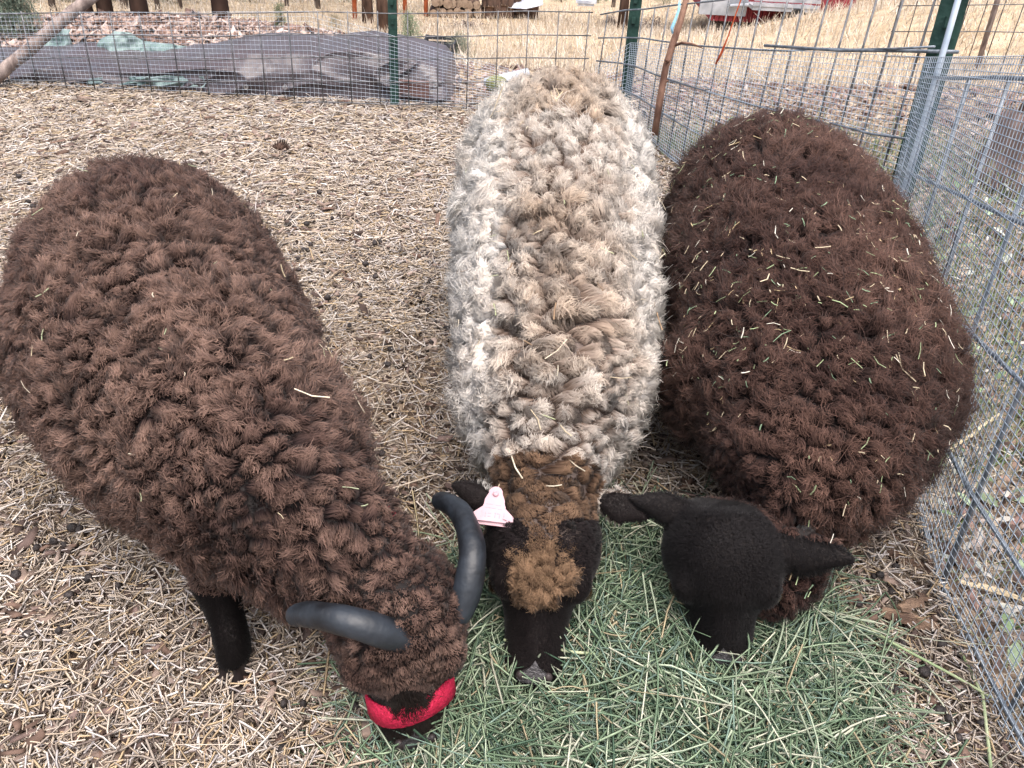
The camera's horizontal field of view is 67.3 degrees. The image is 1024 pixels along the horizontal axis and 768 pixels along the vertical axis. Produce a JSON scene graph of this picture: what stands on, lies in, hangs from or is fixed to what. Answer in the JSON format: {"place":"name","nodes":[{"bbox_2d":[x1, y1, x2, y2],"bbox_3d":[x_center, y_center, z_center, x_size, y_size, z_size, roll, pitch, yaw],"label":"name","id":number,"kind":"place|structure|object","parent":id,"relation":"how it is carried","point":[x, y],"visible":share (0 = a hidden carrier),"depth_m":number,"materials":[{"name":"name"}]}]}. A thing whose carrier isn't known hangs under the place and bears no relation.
{"place":"outdoors","nodes":[
{"label":"outdoors","id":0,"kind":"place"},
{"bbox_2d":[397,10,423,38],"bbox_3d":[-0.819,-2.828,6.211,0.290,0.387,0.302,3,36,0],"label":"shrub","id":1,"kind":"object","parent":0,"point":[414,23],"visible":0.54,"depth_m":6.19,"materials":[{"name":"green plant"}]},
{"bbox_2d":[0,0,1023,767],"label":"ground","id":2,"kind":"structure","parent":0,"point":[880,28],"depth_m":3.30,"materials":[{"name":"beige soil"}]},
{"bbox_2d":[0,0,42,41],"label":"bush","id":3,"kind":"object","parent":2,"relation":"on","point":[12,6],"visible":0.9,"depth_m":5.49,"materials":[{"name":"green plant"}]},
{"bbox_2d":[0,0,97,82],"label":"wooden pole","id":4,"kind":"object","parent":2,"relation":"on","point":[8,65],"visible":0.92,"depth_m":4.32,"materials":[{"name":"brown wood"}]},
{"bbox_2d":[48,0,56,10],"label":"pine tree","id":5,"kind":"object","parent":2,"relation":"on","point":[51,2],"depth_m":10.81,"materials":[{"name":"grey plant"}]},
{"bbox_2d":[45,29,71,45],"bbox_3d":[-3.074,-2.241,5.089,0.272,0.199,0.204,3,36,0],"label":"tarp","id":6,"kind":"object","parent":2,"relation":"on","point":[63,41],"visible":0.26,"depth_m":5.11,"materials":[{"name":"plastic"}]},
{"bbox_2d":[82,6,93,13],"bbox_3d":[-3.416,-6.553,4.340,2.856,8.408,2.786,12,29,16],"label":"pine tree","id":7,"kind":"object","parent":2,"relation":"on","point":[90,9],"depth_m":6.35,"materials":[{"name":"brown plant"}]},
{"bbox_2d":[95,0,113,14],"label":"pine tree","id":8,"kind":"object","parent":2,"relation":"on","point":[105,5],"depth_m":6.43,"materials":[{"name":"brown plant"}]},
{"bbox_2d":[119,0,129,8],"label":"pine tree","id":9,"kind":"object","parent":2,"relation":"on","point":[124,2],"depth_m":12.06,"materials":[{"name":"brown plant"}]},
{"bbox_2d":[129,0,148,15],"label":"pine tree","id":10,"kind":"object","parent":2,"relation":"on","point":[138,5],"depth_m":6.30,"materials":[{"name":"brown plant"}]},
{"bbox_2d":[88,75,205,87],"bbox_3d":[-2.118,-1.770,4.481,0.674,0.076,0.144,3,28,0],"label":"tarp","id":11,"kind":"object","parent":2,"relation":"on","point":[168,78],"visible":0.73,"depth_m":4.47,"materials":[{"name":"green plastic"}]},
{"bbox_2d":[154,0,159,9],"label":"pine tree","id":12,"kind":"object","parent":2,"relation":"on","point":[156,2],"depth_m":12.54,"materials":[{"name":"brown plant"}]},
{"bbox_2d":[177,0,182,8],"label":"pine tree","id":13,"kind":"object","parent":2,"relation":"on","point":[180,5],"depth_m":13.28,"materials":[{"name":"grey plant"}]},
{"bbox_2d":[210,0,228,18],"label":"pine tree","id":14,"kind":"object","parent":2,"relation":"on","point":[219,6],"depth_m":6.48,"materials":[{"name":"brown plant"}]},
{"bbox_2d":[0,31,462,102],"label":"tarp","id":15,"kind":"object","parent":2,"relation":"on","point":[308,72],"visible":0.69,"depth_m":4.50,"materials":[{"name":"grey plastic"}]},
{"bbox_2d":[97,31,185,51],"bbox_3d":[-2.395,-2.115,4.915,0.716,0.215,0.315,3,36,0],"label":"tarp","id":16,"kind":"object","parent":15,"relation":"on","point":[131,43],"visible":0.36,"depth_m":4.94,"materials":[{"name":"grey plastic"}]},
{"bbox_2d":[399,80,429,98],"bbox_3d":[-0.574,-1.706,4.452,0.190,0.095,0.022,3,36,0],"label":"board","id":17,"kind":"object","parent":15,"relation":"on","point":[420,89],"visible":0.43,"depth_m":4.44,"materials":[{"name":"wood"}]},
{"bbox_2d":[0,7,462,60],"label":"wood chip mound","id":18,"kind":"object","parent":2,"relation":"on","point":[242,25],"visible":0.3,"depth_m":5.97,"materials":[{"name":"wood"}]},
{"bbox_2d":[424,34,457,57],"bbox_3d":[-0.601,-2.816,6.444,0.275,0.140,0.292,3,36,0],"label":"crate","id":19,"kind":"object","parent":18,"relation":"on","point":[448,45],"visible":0.29,"depth_m":6.52,"materials":[{"name":"black plastic"}]},
{"bbox_2d":[272,0,287,26],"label":"sapling","id":20,"kind":"object","parent":2,"relation":"on","point":[278,8],"visible":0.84,"depth_m":6.32,"materials":[{"name":"green plant"}]},
{"bbox_2d":[0,11,592,108],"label":"wire fence","id":21,"kind":"object","parent":2,"relation":"on","point":[291,57],"visible":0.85,"depth_m":4.25,"materials":[{"name":"grey metal"}]},
{"bbox_2d":[0,11,524,107],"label":"hardware cloth","id":22,"kind":"object","parent":21,"relation":"attached to","point":[352,87],"visible":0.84,"depth_m":4.28,"materials":[{"name":"metal"}]},
{"bbox_2d":[314,0,320,8],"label":"pine tree","id":23,"kind":"object","parent":2,"relation":"on","point":[317,4],"depth_m":16.59,"materials":[{"name":"grey plant"}]},
{"bbox_2d":[329,13,343,30],"bbox_3d":[-2.620,-5.392,11.505,0.246,0.319,0.277,-13,32,-27],"label":"sapling","id":24,"kind":"object","parent":2,"relation":"on","point":[335,21],"visible":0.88,"depth_m":11.48,"materials":[{"name":"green plant"}]},
{"bbox_2d":[362,0,373,22],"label":"pine tree","id":25,"kind":"object","parent":2,"relation":"on","point":[367,5],"visible":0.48,"depth_m":14.53,"materials":[{"name":"brown plant"}]},
{"bbox_2d":[376,0,387,32],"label":"pine tree","id":26,"kind":"object","parent":2,"relation":"on","point":[381,6],"visible":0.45,"depth_m":10.96,"materials":[{"name":"brown plant"}]},
{"bbox_2d":[352,0,427,19],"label":"corral rails","id":27,"kind":"object","parent":2,"relation":"on","point":[354,5],"depth_m":16.36,"materials":[{"name":"brown wood"}]},
{"bbox_2d":[387,0,398,105],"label":"fence post","id":28,"kind":"object","parent":2,"relation":"on","point":[392,20],"visible":0.89,"depth_m":4.28,"materials":[{"name":"green metal"}]},
{"bbox_2d":[429,5,436,16],"bbox_3d":[-1.682,-8.055,16.621,0.226,0.203,0.522,3,36,0],"label":"firewood log","id":29,"kind":"object","parent":2,"relation":"on","point":[432,9],"visible":0.51,"depth_m":16.43,"materials":[{"name":"beige wood"}]},
{"bbox_2d":[439,6,447,16],"bbox_3d":[-1.462,-8.076,16.640,0.200,0.191,0.515,3,36,0],"label":"firewood log","id":30,"kind":"object","parent":2,"relation":"on","point":[443,9],"visible":0.51,"depth_m":16.43,"materials":[{"name":"beige wood"}]},
{"bbox_2d":[443,0,452,8],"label":"firewood log","id":31,"kind":"object","parent":30,"relation":"on","point":[447,4],"visible":0.88,"depth_m":16.34,"materials":[{"name":"beige wood"}]},
{"bbox_2d":[446,8,453,17],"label":"firewood log","id":32,"kind":"object","parent":2,"relation":"on","point":[449,15],"visible":0.42,"depth_m":16.48,"materials":[{"name":"brown wood"}]},
{"bbox_2d":[451,0,456,8],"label":"firewood log","id":33,"kind":"object","parent":32,"relation":"on","point":[454,2],"visible":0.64,"depth_m":16.37,"materials":[{"name":"brown wood"}]},
{"bbox_2d":[453,7,460,15],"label":"firewood log","id":34,"kind":"object","parent":2,"relation":"on","point":[457,9],"visible":0.56,"depth_m":16.45,"materials":[{"name":"brown wood"}]},
{"bbox_2d":[456,0,461,7],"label":"firewood log","id":35,"kind":"object","parent":34,"relation":"on","point":[458,5],"visible":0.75,"depth_m":16.39,"materials":[{"name":"brown wood"}]},
{"bbox_2d":[445,30,475,59],"bbox_3d":[-0.453,-2.812,6.452,0.338,0.297,0.367,3,36,0],"label":"bush","id":36,"kind":"object","parent":2,"relation":"on","point":[461,43],"visible":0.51,"depth_m":6.42,"materials":[{"name":"green plant"}]},
{"bbox_2d":[457,7,464,17],"bbox_3d":[-1.085,-8.091,16.716,0.222,0.243,0.523,3,36,0],"label":"firewood log","id":37,"kind":"object","parent":2,"relation":"on","point":[462,10],"visible":0.36,"depth_m":16.53,"materials":[{"name":"brown wood"}]},
{"bbox_2d":[443,18,482,29],"bbox_3d":[-0.852,-6.581,14.119,0.892,0.287,0.649,3,36,0],"label":"brush heap","id":38,"kind":"object","parent":2,"relation":"on","point":[462,23],"visible":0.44,"depth_m":14.11,"materials":[{"name":"beige plant"}]},
{"bbox_2d":[464,9,471,16],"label":"firewood log","id":39,"kind":"object","parent":2,"relation":"on","point":[468,10],"visible":0.51,"depth_m":16.47,"materials":[{"name":"brown wood"}]},
{"bbox_2d":[460,0,468,7],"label":"firewood log","id":40,"kind":"object","parent":39,"relation":"on","point":[465,3],"visible":0.86,"depth_m":16.38,"materials":[{"name":"brown wood"}]},
{"bbox_2d":[465,0,473,9],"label":"firewood log","id":41,"kind":"object","parent":39,"relation":"on","point":[470,6],"visible":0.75,"depth_m":16.41,"materials":[{"name":"brown wood"}]},
{"bbox_2d":[473,5,482,17],"bbox_3d":[-0.700,-8.116,16.750,0.206,0.246,0.524,6,28,6],"label":"firewood log","id":42,"kind":"object","parent":2,"relation":"on","point":[478,10],"visible":0.49,"depth_m":16.55,"materials":[{"name":"beige wood"}]},
{"bbox_2d":[482,7,492,18],"bbox_3d":[-0.531,-8.056,16.645,0.258,0.306,0.275,-7,30,-18],"label":"firewood log","id":43,"kind":"object","parent":2,"relation":"on","point":[487,9],"visible":0.62,"depth_m":16.57,"materials":[{"name":"brown wood"}]},
{"bbox_2d":[482,0,495,7],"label":"firewood log","id":44,"kind":"object","parent":43,"relation":"on","point":[488,3],"visible":0.92,"depth_m":16.43,"materials":[{"name":"brown wood"}]},
{"bbox_2d":[485,75,507,91],"bbox_3d":[-0.090,-1.806,4.634,0.143,0.103,0.117,3,36,0],"label":"stone","id":45,"kind":"object","parent":2,"relation":"on","point":[492,83],"visible":0.47,"depth_m":4.59,"materials":[{"name":"stone"}]},
{"bbox_2d":[494,5,507,18],"bbox_3d":[-0.252,-8.220,16.994,0.287,0.310,0.302,13,30,18],"label":"firewood log","id":46,"kind":"object","parent":2,"relation":"on","point":[503,8],"visible":0.48,"depth_m":16.90,"materials":[{"name":"brown wood"}]},
{"bbox_2d":[493,2,500,16],"bbox_3d":[-0.401,-8.199,16.814,0.315,0.308,0.323,-12,32,-26],"label":"firewood log","id":47,"kind":"object","parent":46,"relation":"on","point":[496,8],"visible":0.35,"depth_m":16.73,"materials":[{"name":"brown wood"}]},
{"bbox_2d":[500,0,507,5],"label":"firewood log","id":48,"kind":"object","parent":46,"relation":"on","point":[504,2],"visible":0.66,"depth_m":16.79,"materials":[{"name":"brown wood"}]},
{"bbox_2d":[484,68,528,89],"bbox_3d":[-0.032,-1.924,4.851,0.295,0.130,0.079,-7,30,-19],"label":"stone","id":49,"kind":"object","parent":2,"relation":"on","point":[508,74],"visible":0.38,"depth_m":4.83,"materials":[{"name":"white stone"}]},
{"bbox_2d":[507,8,513,17],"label":"firewood log","id":50,"kind":"object","parent":2,"relation":"on","point":[511,14],"visible":0.37,"depth_m":17.06,"materials":[{"name":"brown wood"}]},
{"bbox_2d":[507,0,513,7],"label":"firewood log","id":51,"kind":"object","parent":50,"relation":"on","point":[510,3],"visible":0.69,"depth_m":16.94,"materials":[{"name":"brown wood"}]},
{"bbox_2d":[0,76,1023,767],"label":"straw bedding","id":52,"kind":"object","parent":2,"relation":"on","point":[216,708],"visible":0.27,"depth_m":1.77,"materials":[{"name":"beige plant"}]},
{"bbox_2d":[0,149,485,750],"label":"sheep","id":53,"kind":"object","parent":52,"relation":"on","point":[176,385],"visible":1,"depth_m":1.29},
{"bbox_2d":[272,139,288,151],"bbox_3d":[-1.115,-1.147,3.720,0.074,0.077,0.075,-21,36,-38],"label":"pine cone","id":54,"kind":"object","parent":52,"relation":"on","point":[279,145],"visible":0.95,"depth_m":3.71,"materials":[{"name":"brown plant"}]},
{"bbox_2d":[0,174,989,766],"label":"droppings","id":55,"kind":"object","parent":52,"relation":"on","point":[922,670],"visible":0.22,"depth_m":1.55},
{"bbox_2d":[0,82,1015,767],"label":"wood chips","id":56,"kind":"object","parent":52,"relation":"on","point":[14,614],"visible":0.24,"depth_m":1.64,"materials":[{"name":"beige wood"}]},
{"bbox_2d":[887,549,924,571],"bbox_3d":[0.873,0.390,1.701,0.088,0.018,0.033,21,33,30],"label":"bark piece","id":57,"kind":"object","parent":52,"relation":"on","point":[897,554],"visible":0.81,"depth_m":1.70,"materials":[{"name":"brown wood"}]},
{"bbox_2d":[880,606,939,631],"bbox_3d":[0.813,0.479,1.574,0.111,0.019,0.039,13,30,19],"label":"bark piece","id":58,"kind":"object","parent":52,"relation":"on","point":[906,617],"visible":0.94,"depth_m":1.57,"materials":[{"name":"brown wood"}]},
{"bbox_2d":[896,592,930,612],"bbox_3d":[0.831,0.452,1.587,0.079,0.017,0.036,-14,32,-29],"label":"bark piece","id":59,"kind":"object","parent":52,"relation":"on","point":[907,605],"visible":1,"depth_m":1.58,"materials":[{"name":"brown wood"}]},
{"bbox_2d":[2,0,1023,92],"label":"dry grass","id":60,"kind":"structure","parent":2,"relation":"on","point":[563,29],"depth_m":8.67,"materials":[{"name":"beige plant"}]},
{"bbox_2d":[522,9,528,18],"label":"firewood log","id":61,"kind":"object","parent":2,"relation":"on","point":[526,14],"visible":0.26,"depth_m":17.35,"materials":[{"name":"brown wood"}]},
{"bbox_2d":[514,9,523,17],"bbox_3d":[0.102,-8.398,17.279,0.350,0.340,0.303,-6,29,-17],"label":"firewood log","id":62,"kind":"object","parent":61,"relation":"on","point":[516,14],"visible":0.36,"depth_m":17.19,"materials":[{"name":"brown wood"}]},
{"bbox_2d":[508,0,542,8],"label":"tarp","id":63,"kind":"object","parent":62,"relation":"on","point":[525,4],"visible":0.64,"depth_m":17.02,"materials":[{"name":"white plastic"}]},
{"bbox_2d":[529,7,535,18],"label":"firewood log","id":64,"kind":"object","parent":2,"relation":"on","point":[532,13],"visible":0.28,"depth_m":17.54,"materials":[{"name":"brown wood"}]},
{"bbox_2d":[602,13,617,25],"bbox_3d":[2.208,-8.079,17.087,0.436,0.302,0.350,3,36,0],"label":"brush heap","id":65,"kind":"object","parent":2,"relation":"on","point":[614,21],"visible":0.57,"depth_m":17.07,"materials":[{"name":"brown plant"}]},
{"bbox_2d":[617,0,628,28],"bbox_3d":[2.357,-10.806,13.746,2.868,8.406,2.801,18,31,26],"label":"wooden post","id":66,"kind":"object","parent":2,"relation":"on","point":[624,4],"visible":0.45,"depth_m":15.59,"materials":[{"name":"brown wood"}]},
{"bbox_2d":[621,0,641,102],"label":"fence post","id":67,"kind":"object","parent":2,"relation":"on","point":[633,23],"visible":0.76,"depth_m":4.07,"materials":[{"name":"green metal"}]},
{"bbox_2d":[289,460,1009,767],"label":"hay pile","id":68,"kind":"object","parent":2,"relation":"on","point":[653,688],"visible":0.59,"depth_m":1.35,"materials":[{"name":"green plant"}]},
{"bbox_2d":[504,638,606,655],"bbox_3d":[0.086,0.481,1.394,0.204,0.025,0.019,4,28,2],"label":"hay stem","id":69,"kind":"object","parent":68,"relation":"on","point":[578,652],"visible":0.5,"depth_m":1.39,"materials":[{"name":"beige plant"}]},
{"bbox_2d":[434,58,680,688],"bbox_3d":[0.114,-0.206,1.864,0.554,0.752,1.692,3,36,0],"label":"sheep","id":70,"kind":"object","parent":68,"relation":"on","point":[557,284],"visible":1,"depth_m":1.58},
{"bbox_2d":[628,99,998,665],"bbox_3d":[0.649,-0.158,1.862,0.811,0.721,1.552,3,36,0],"label":"sheep","id":71,"kind":"object","parent":68,"relation":"on","point":[816,384],"visible":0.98,"depth_m":1.49},
{"bbox_2d":[639,14,669,29],"bbox_3d":[2.750,-7.122,15.294,0.986,0.389,0.672,3,36,0],"label":"brush heap","id":72,"kind":"object","parent":2,"relation":"on","point":[648,26],"visible":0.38,"depth_m":15.23,"materials":[{"name":"brown plant"}]},
{"bbox_2d":[323,60,1023,706],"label":"wood chips","id":73,"kind":"object","parent":2,"relation":"on","point":[775,100],"visible":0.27,"depth_m":4.56,"materials":[{"name":"beige wood"}]},
{"bbox_2d":[707,21,750,29],"bbox_3d":[3.935,-6.356,13.599,0.973,0.329,0.790,-8,30,-20],"label":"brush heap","id":74,"kind":"object","parent":2,"relation":"on","point":[734,24],"visible":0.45,"depth_m":13.48,"materials":[{"name":"plant"}]},
{"bbox_2d":[596,0,935,169],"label":"wire fence","id":75,"kind":"object","parent":2,"relation":"on","point":[892,136],"visible":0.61,"depth_m":3.13,"materials":[{"name":"grey metal"}]},
{"bbox_2d":[651,0,702,135],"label":"branch","id":76,"kind":"object","parent":75,"relation":"attached to","point":[673,43],"visible":1,"depth_m":3.58,"materials":[{"name":"brown plant"}]},
{"bbox_2d":[670,0,680,33],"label":"twine","id":77,"kind":"object","parent":76,"relation":"hanging from","point":[675,18],"visible":1,"depth_m":3.48,"materials":[{"name":"blue plastic"}]},
{"bbox_2d":[715,0,740,64],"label":"marker tape","id":78,"kind":"object","parent":75,"relation":"attached to","point":[720,54],"visible":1,"depth_m":3.25,"materials":[{"name":"plastic"}]},
{"bbox_2d":[595,43,930,183],"bbox_3d":[0.900,-1.147,3.432,0.098,0.792,2.203,-8,30,-20],"label":"hardware cloth","id":79,"kind":"object","parent":75,"relation":"attached to","point":[753,74],"visible":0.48,"depth_m":3.16,"materials":[{"name":"metal"}]},
{"bbox_2d":[693,0,855,22],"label":"shed","id":80,"kind":"structure","parent":2,"relation":"on","point":[719,11],"depth_m":13.15,"materials":[{"name":"red"}]},
{"bbox_2d":[698,0,748,16],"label":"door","id":81,"kind":"structure","parent":80,"relation":"in","point":[720,7],"depth_m":13.11,"materials":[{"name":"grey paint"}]},
{"bbox_2d":[729,0,820,17],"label":"utility trailer","id":82,"kind":"object","parent":2,"relation":"on","point":[766,6],"visible":0.52,"depth_m":12.74,"materials":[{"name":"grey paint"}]},
{"bbox_2d":[632,81,1023,767],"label":"weeds","id":83,"kind":"object","parent":2,"relation":"on","point":[992,409],"visible":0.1,"depth_m":2.31,"materials":[{"name":"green plant"}]},
{"bbox_2d":[835,605,999,703],"bbox_3d":[0.779,0.527,1.486,0.320,0.064,0.027,20,32,29],"label":"hay stem","id":84,"kind":"object","parent":2,"relation":"on","point":[932,664],"visible":0.77,"depth_m":1.47,"materials":[{"name":"beige plant"}]},
{"bbox_2d":[891,0,968,202],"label":"fence post","id":85,"kind":"object","parent":2,"relation":"on","point":[941,22],"visible":0.22,"depth_m":2.37,"materials":[{"name":"green metal"}]},
{"bbox_2d":[763,44,958,53],"bbox_3d":[1.153,-1.165,2.669,0.044,0.071,0.893,-8,30,-20],"label":"fence rod","id":86,"kind":"object","parent":85,"relation":"attached to","point":[865,50],"visible":1,"depth_m":2.59,"materials":[{"name":"grey metal"}]},
{"bbox_2d":[900,0,960,195],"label":"fence pipe","id":87,"kind":"object","parent":85,"relation":"attached to","point":[949,28],"visible":0.44,"depth_m":2.32,"materials":[{"name":"galvanised steel"}]},
{"bbox_2d":[883,0,1023,73],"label":"wire fence","id":88,"kind":"object","parent":2,"relation":"on","point":[988,31],"visible":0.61,"depth_m":6.34,"materials":[{"name":"grey metal"}]},
{"bbox_2d":[884,151,1023,699],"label":"leaves","id":89,"kind":"object","parent":2,"relation":"on","point":[1015,652],"visible":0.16,"depth_m":1.86,"materials":[{"name":"brown dry leaves"}]},
{"bbox_2d":[899,75,1023,747],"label":"wire fence","id":90,"kind":"object","parent":2,"relation":"on","point":[985,476],"visible":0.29,"depth_m":1.59,"materials":[{"name":"grey metal"}]},
{"bbox_2d":[894,55,1023,767],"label":"hardware cloth","id":91,"kind":"object","parent":90,"relation":"attached to","point":[943,211],"visible":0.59,"depth_m":1.62,"materials":[{"name":"metal"}]},
{"bbox_2d":[953,639,992,767],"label":"hay stem","id":92,"kind":"object","parent":2,"relation":"on","point":[986,727],"visible":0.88,"depth_m":1.39,"materials":[{"name":"beige plant"}]},
{"bbox_2d":[951,413,999,448],"bbox_3d":[1.214,0.128,2.021,0.283,0.029,0.014,-18,34,-34],"label":"stick","id":93,"kind":"object","parent":2,"relation":"on","point":[979,428],"visible":0.46,"depth_m":2.03,"materials":[{"name":"beige wood"}]},
{"bbox_2d":[958,579,1023,601],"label":"stick","id":94,"kind":"object","parent":2,"relation":"on","point":[986,586],"visible":0.7,"depth_m":1.64,"materials":[{"name":"beige wood"}]},
{"bbox_2d":[963,100,1023,202],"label":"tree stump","id":95,"kind":"object","parent":2,"relation":"on","point":[1009,150],"visible":0.46,"depth_m":3.52,"materials":[{"name":"grey plant"}]},
{"bbox_2d":[576,0,596,5],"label":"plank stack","id":96,"kind":"object","parent":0,"point":[586,2],"visible":0.84,"depth_m":28.19,"materials":[{"name":"white wood"}]},
{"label":"firewood log","id":97,"kind":"object","parent":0,"visible":0},
{"bbox_2d":[431,0,438,6],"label":"firewood log","id":98,"kind":"object","parent":97,"relation":"on","point":[434,3],"visible":0.88,"depth_m":16.29,"materials":[{"name":"beige wood"}]},
{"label":"firewood log","id":99,"kind":"object","parent":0,"visible":0},
{"bbox_2d":[473,0,480,9],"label":"firewood log","id":100,"kind":"object","parent":99,"relation":"on","point":[476,4],"visible":0.84,"depth_m":16.43,"materials":[{"name":"beige wood"}]}
]}

